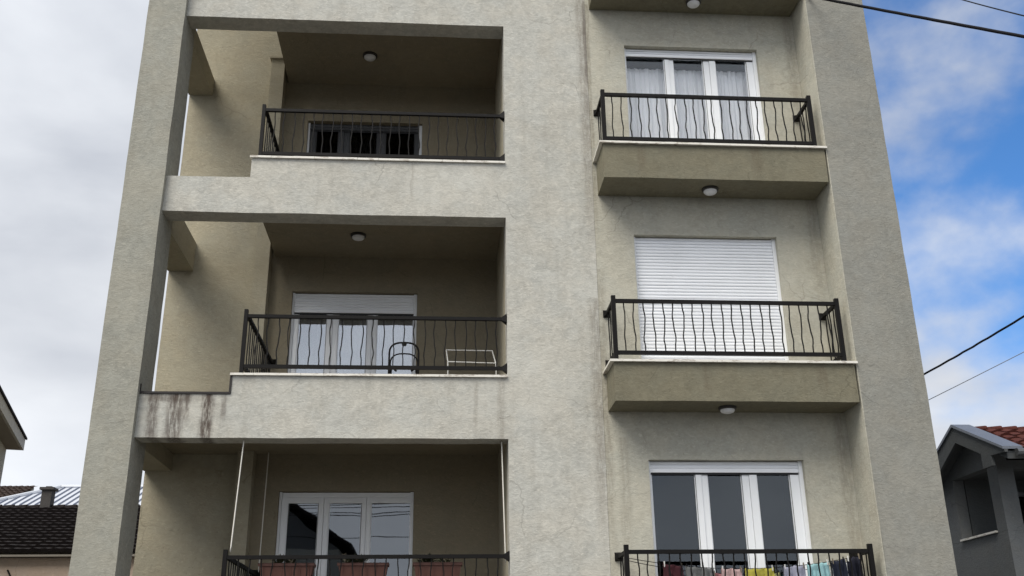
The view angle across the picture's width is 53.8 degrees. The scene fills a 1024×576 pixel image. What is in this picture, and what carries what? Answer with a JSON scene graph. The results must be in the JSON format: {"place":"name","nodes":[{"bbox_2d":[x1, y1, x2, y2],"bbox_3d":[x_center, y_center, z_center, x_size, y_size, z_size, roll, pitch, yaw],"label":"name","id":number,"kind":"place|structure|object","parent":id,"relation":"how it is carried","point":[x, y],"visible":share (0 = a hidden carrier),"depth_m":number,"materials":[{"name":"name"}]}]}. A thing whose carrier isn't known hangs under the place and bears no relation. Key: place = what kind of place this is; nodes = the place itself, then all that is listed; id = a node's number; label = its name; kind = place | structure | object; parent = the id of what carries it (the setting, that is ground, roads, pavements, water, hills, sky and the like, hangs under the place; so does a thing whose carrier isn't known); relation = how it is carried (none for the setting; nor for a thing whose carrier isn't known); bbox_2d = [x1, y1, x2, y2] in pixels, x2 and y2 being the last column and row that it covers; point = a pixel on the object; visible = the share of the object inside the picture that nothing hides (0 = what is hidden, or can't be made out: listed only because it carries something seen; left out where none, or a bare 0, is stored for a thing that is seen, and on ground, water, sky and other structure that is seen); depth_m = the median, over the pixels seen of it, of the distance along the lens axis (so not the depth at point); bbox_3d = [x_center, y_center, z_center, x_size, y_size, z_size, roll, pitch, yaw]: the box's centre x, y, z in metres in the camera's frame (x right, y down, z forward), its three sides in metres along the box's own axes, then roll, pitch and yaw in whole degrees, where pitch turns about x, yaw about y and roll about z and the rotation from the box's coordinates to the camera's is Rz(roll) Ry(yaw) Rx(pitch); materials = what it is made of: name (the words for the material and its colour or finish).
{"place":"outdoors","nodes":[
{"label":"outdoors","id":0,"kind":"place"},
{"bbox_2d":[0,385,27,483],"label":"neighbouring building","id":1,"kind":"structure","parent":0,"point":[13,436],"depth_m":18.27,"materials":[{"name":"beige paint"}]},
{"bbox_2d":[0,485,35,497],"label":"tiled house","id":2,"kind":"structure","parent":0,"point":[5,491],"depth_m":39.51,"materials":[{"name":"beige paint"}]},
{"bbox_2d":[0,486,140,575],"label":"tiled house","id":3,"kind":"structure","parent":0,"point":[36,540],"depth_m":21.80,"materials":[{"name":"black tile"}]},
{"bbox_2d":[0,484,142,504],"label":"metal roofed house","id":4,"kind":"structure","parent":0,"point":[67,494],"depth_m":33.62,"materials":[{"name":"beige paint"}]},
{"bbox_2d":[0,0,1023,489],"label":"sky","id":5,"kind":"structure","parent":0,"point":[951,97],"materials":[{"name":"blue"}]},
{"bbox_2d":[937,425,1023,575],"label":"grey house","id":6,"kind":"structure","parent":0,"point":[982,471],"depth_m":19.04,"materials":[{"name":"paint"}]},
{"bbox_2d":[1018,492,1023,522],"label":"window","id":7,"kind":"structure","parent":6,"relation":"in","point":[1020,494],"depth_m":19.87,"materials":[{"name":"black glass"}]},
{"bbox_2d":[963,0,1023,15],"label":"power cable","id":8,"kind":"object","parent":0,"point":[995,8],"visible":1,"depth_m":12.27,"materials":[{"name":"black rubber"}]},
{"label":"ground","id":9,"kind":"structure","parent":0,"visible":0},
{"bbox_2d":[68,0,957,575],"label":"apartment building","id":10,"kind":"structure","parent":9,"relation":"on","point":[706,354],"depth_m":13.21,"materials":[{"name":"paint"}]},
{"bbox_2d":[230,440,244,551],"bbox_3d":[-3.192,2.401,11.731,0.062,1.294,0.013,1,-21,-4],"label":"guide cable","id":11,"kind":"object","parent":10,"relation":"attached to","point":[237,496],"visible":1,"depth_m":11.72,"materials":[{"name":"metal"}]},
{"bbox_2d":[258,452,268,571],"bbox_3d":[-3.305,2.968,13.438,0.032,1.570,0.012,1,-21,-4],"label":"guide cable","id":12,"kind":"object","parent":10,"relation":"attached to","point":[263,509],"visible":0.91,"depth_m":13.45,"materials":[{"name":"metal"}]},
{"bbox_2d":[258,554,315,575],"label":"flower box","id":13,"kind":"object","parent":10,"relation":"attached to","point":[278,568],"visible":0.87,"depth_m":11.48,"materials":[{"name":"plastic"}]},
{"bbox_2d":[275,492,413,575],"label":"balcony door","id":14,"kind":"structure","parent":10,"relation":"in","point":[308,523],"depth_m":13.70,"materials":[{"name":"white plastic"}]},
{"bbox_2d":[288,293,416,373],"bbox_3d":[-2.298,0.964,14.583,1.811,1.847,0.105,1,-21,-4],"label":"balcony door","id":15,"kind":"structure","parent":10,"relation":"in","point":[326,304],"depth_m":14.77,"materials":[{"name":"white plastic"}]},
{"bbox_2d":[296,320,412,373],"bbox_3d":[-2.302,1.189,14.764,1.751,1.500,0.059,1,-21,-4],"label":"curtain","id":16,"kind":"object","parent":10,"relation":"hanging from","point":[315,335],"visible":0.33,"depth_m":14.90,"materials":[{"name":"white fabric"}]},
{"bbox_2d":[337,554,389,575],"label":"flower box","id":17,"kind":"object","parent":10,"relation":"attached to","point":[368,569],"visible":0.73,"depth_m":11.55,"materials":[{"name":"ceramic"}]},
{"bbox_2d":[307,123,421,154],"bbox_3d":[-2.297,-1.742,15.633,1.776,1.752,0.105,1,-21,-4],"label":"balcony door","id":18,"kind":"structure","parent":10,"relation":"in","point":[336,142],"depth_m":15.85,"materials":[{"name":"black glass"}]},
{"bbox_2d":[388,342,419,373],"bbox_3d":[-1.429,1.069,13.325,0.411,0.723,0.134,1,-21,-4],"label":"folding chair","id":19,"kind":"object","parent":10,"relation":"on","point":[389,361],"visible":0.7,"depth_m":13.36,"materials":[{"name":"black paint"}]},
{"bbox_2d":[413,552,462,575],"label":"flower box","id":20,"kind":"object","parent":10,"relation":"attached to","point":[437,569],"visible":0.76,"depth_m":11.61,"materials":[{"name":"plastic"}]},
{"bbox_2d":[446,349,496,374],"bbox_3d":[-0.539,1.096,13.361,0.678,0.677,0.315,1,-21,-4],"label":"drying rack","id":21,"kind":"object","parent":10,"relation":"on","point":[470,362],"visible":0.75,"depth_m":13.26,"materials":[{"name":"white metal"}]},
{"bbox_2d":[501,441,505,562],"bbox_3d":[-0.100,2.519,11.950,0.049,1.433,0.013,1,-21,-4],"label":"guide cable","id":22,"kind":"object","parent":10,"relation":"attached to","point":[503,499],"visible":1,"depth_m":11.95,"materials":[{"name":"metal"}]},
{"bbox_2d":[627,68,667,137],"bbox_3d":[1.923,-2.373,14.201,0.593,1.650,0.064,1,-21,-4],"label":"curtain","id":23,"kind":"object","parent":10,"relation":"hanging from","point":[645,81],"visible":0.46,"depth_m":14.29,"materials":[{"name":"white fabric"}]},
{"bbox_2d":[674,70,707,138],"bbox_3d":[2.513,-2.363,14.249,0.579,1.650,0.055,1,-21,-4],"label":"curtain","id":24,"kind":"object","parent":10,"relation":"hanging from","point":[690,82],"visible":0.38,"depth_m":14.34,"materials":[{"name":"white fabric"}]},
{"bbox_2d":[624,48,764,139],"bbox_3d":[2.540,-2.504,14.111,1.911,1.861,0.105,1,-21,-4],"label":"balcony door","id":25,"kind":"structure","parent":10,"relation":"in","point":[707,59],"depth_m":14.28,"materials":[{"name":"white plastic"}]},
{"bbox_2d":[634,237,788,359],"bbox_3d":[2.546,0.232,13.050,1.907,1.876,0.105,1,-21,-4],"label":"roller shutter","id":26,"kind":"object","parent":10,"relation":"in","point":[666,268],"depth_m":13.08,"materials":[{"name":"white plastic"}]},
{"bbox_2d":[649,461,812,575],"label":"balcony door","id":27,"kind":"structure","parent":10,"relation":"in","point":[695,505],"depth_m":12.10,"materials":[{"name":"white plastic"}]},
{"bbox_2d":[716,71,752,139],"bbox_3d":[3.112,-2.354,14.294,0.629,1.650,0.066,1,-21,-4],"label":"curtain","id":28,"kind":"object","parent":10,"relation":"hanging from","point":[729,83],"visible":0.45,"depth_m":14.39,"materials":[{"name":"white fabric"}]},
{"bbox_2d":[629,553,864,575],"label":"clothes line","id":29,"kind":"object","parent":10,"relation":"attached to","point":[827,561],"visible":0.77,"depth_m":11.44,"materials":[{"name":"coloured cloth"},{"name":"white wire"}]},
{"bbox_2d":[663,563,683,575],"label":"crimson top","id":30,"kind":"object","parent":29,"relation":"hanging from","point":[675,570],"visible":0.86,"depth_m":11.33,"materials":[{"name":"fabric"}]},
{"bbox_2d":[685,566,713,575],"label":"grey shirt","id":31,"kind":"object","parent":29,"relation":"hanging from","point":[696,571],"visible":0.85,"depth_m":11.35,"materials":[{"name":"grey fabric"}]},
{"bbox_2d":[721,568,741,575],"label":"pink shirt","id":32,"kind":"object","parent":29,"relation":"hanging from","point":[729,572],"visible":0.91,"depth_m":11.38,"materials":[{"name":"fabric"}]},
{"bbox_2d":[745,567,774,575],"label":"yellow shirt","id":33,"kind":"object","parent":29,"relation":"hanging from","point":[760,572],"visible":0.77,"depth_m":11.40,"materials":[{"name":"yellow fabric"}]},
{"bbox_2d":[783,564,805,575],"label":"lavender shirt","id":34,"kind":"object","parent":29,"relation":"hanging from","point":[801,570],"visible":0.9,"depth_m":11.44,"materials":[{"name":"fabric"}]},
{"bbox_2d":[807,562,829,575],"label":"teal shirt","id":35,"kind":"object","parent":29,"relation":"hanging from","point":[824,569],"visible":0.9,"depth_m":11.46,"materials":[{"name":"fabric"}]},
{"bbox_2d":[831,558,847,575],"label":"navy trousers","id":36,"kind":"object","parent":29,"relation":"hanging from","point":[836,570],"visible":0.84,"depth_m":11.48,"materials":[{"name":"fabric"}]},
{"bbox_2d":[846,555,863,575],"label":"navy trousers","id":37,"kind":"object","parent":29,"relation":"hanging from","point":[856,565],"visible":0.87,"depth_m":11.50,"materials":[{"name":"fabric"}]},
{"bbox_2d":[824,0,1023,37],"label":"power cable","id":38,"kind":"object","parent":10,"relation":"attached to","point":[936,20],"visible":1,"depth_m":12.19,"materials":[{"name":"black rubber"}]},
{"bbox_2d":[924,315,1023,374],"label":"power cable","id":39,"kind":"object","parent":10,"relation":"attached to","point":[979,342],"visible":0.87,"depth_m":11.60,"materials":[{"name":"black rubber"}]},
{"bbox_2d":[929,352,1023,399],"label":"power cable","id":40,"kind":"object","parent":10,"relation":"attached to","point":[983,372],"visible":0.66,"depth_m":13.84,"materials":[{"name":"black rubber"}]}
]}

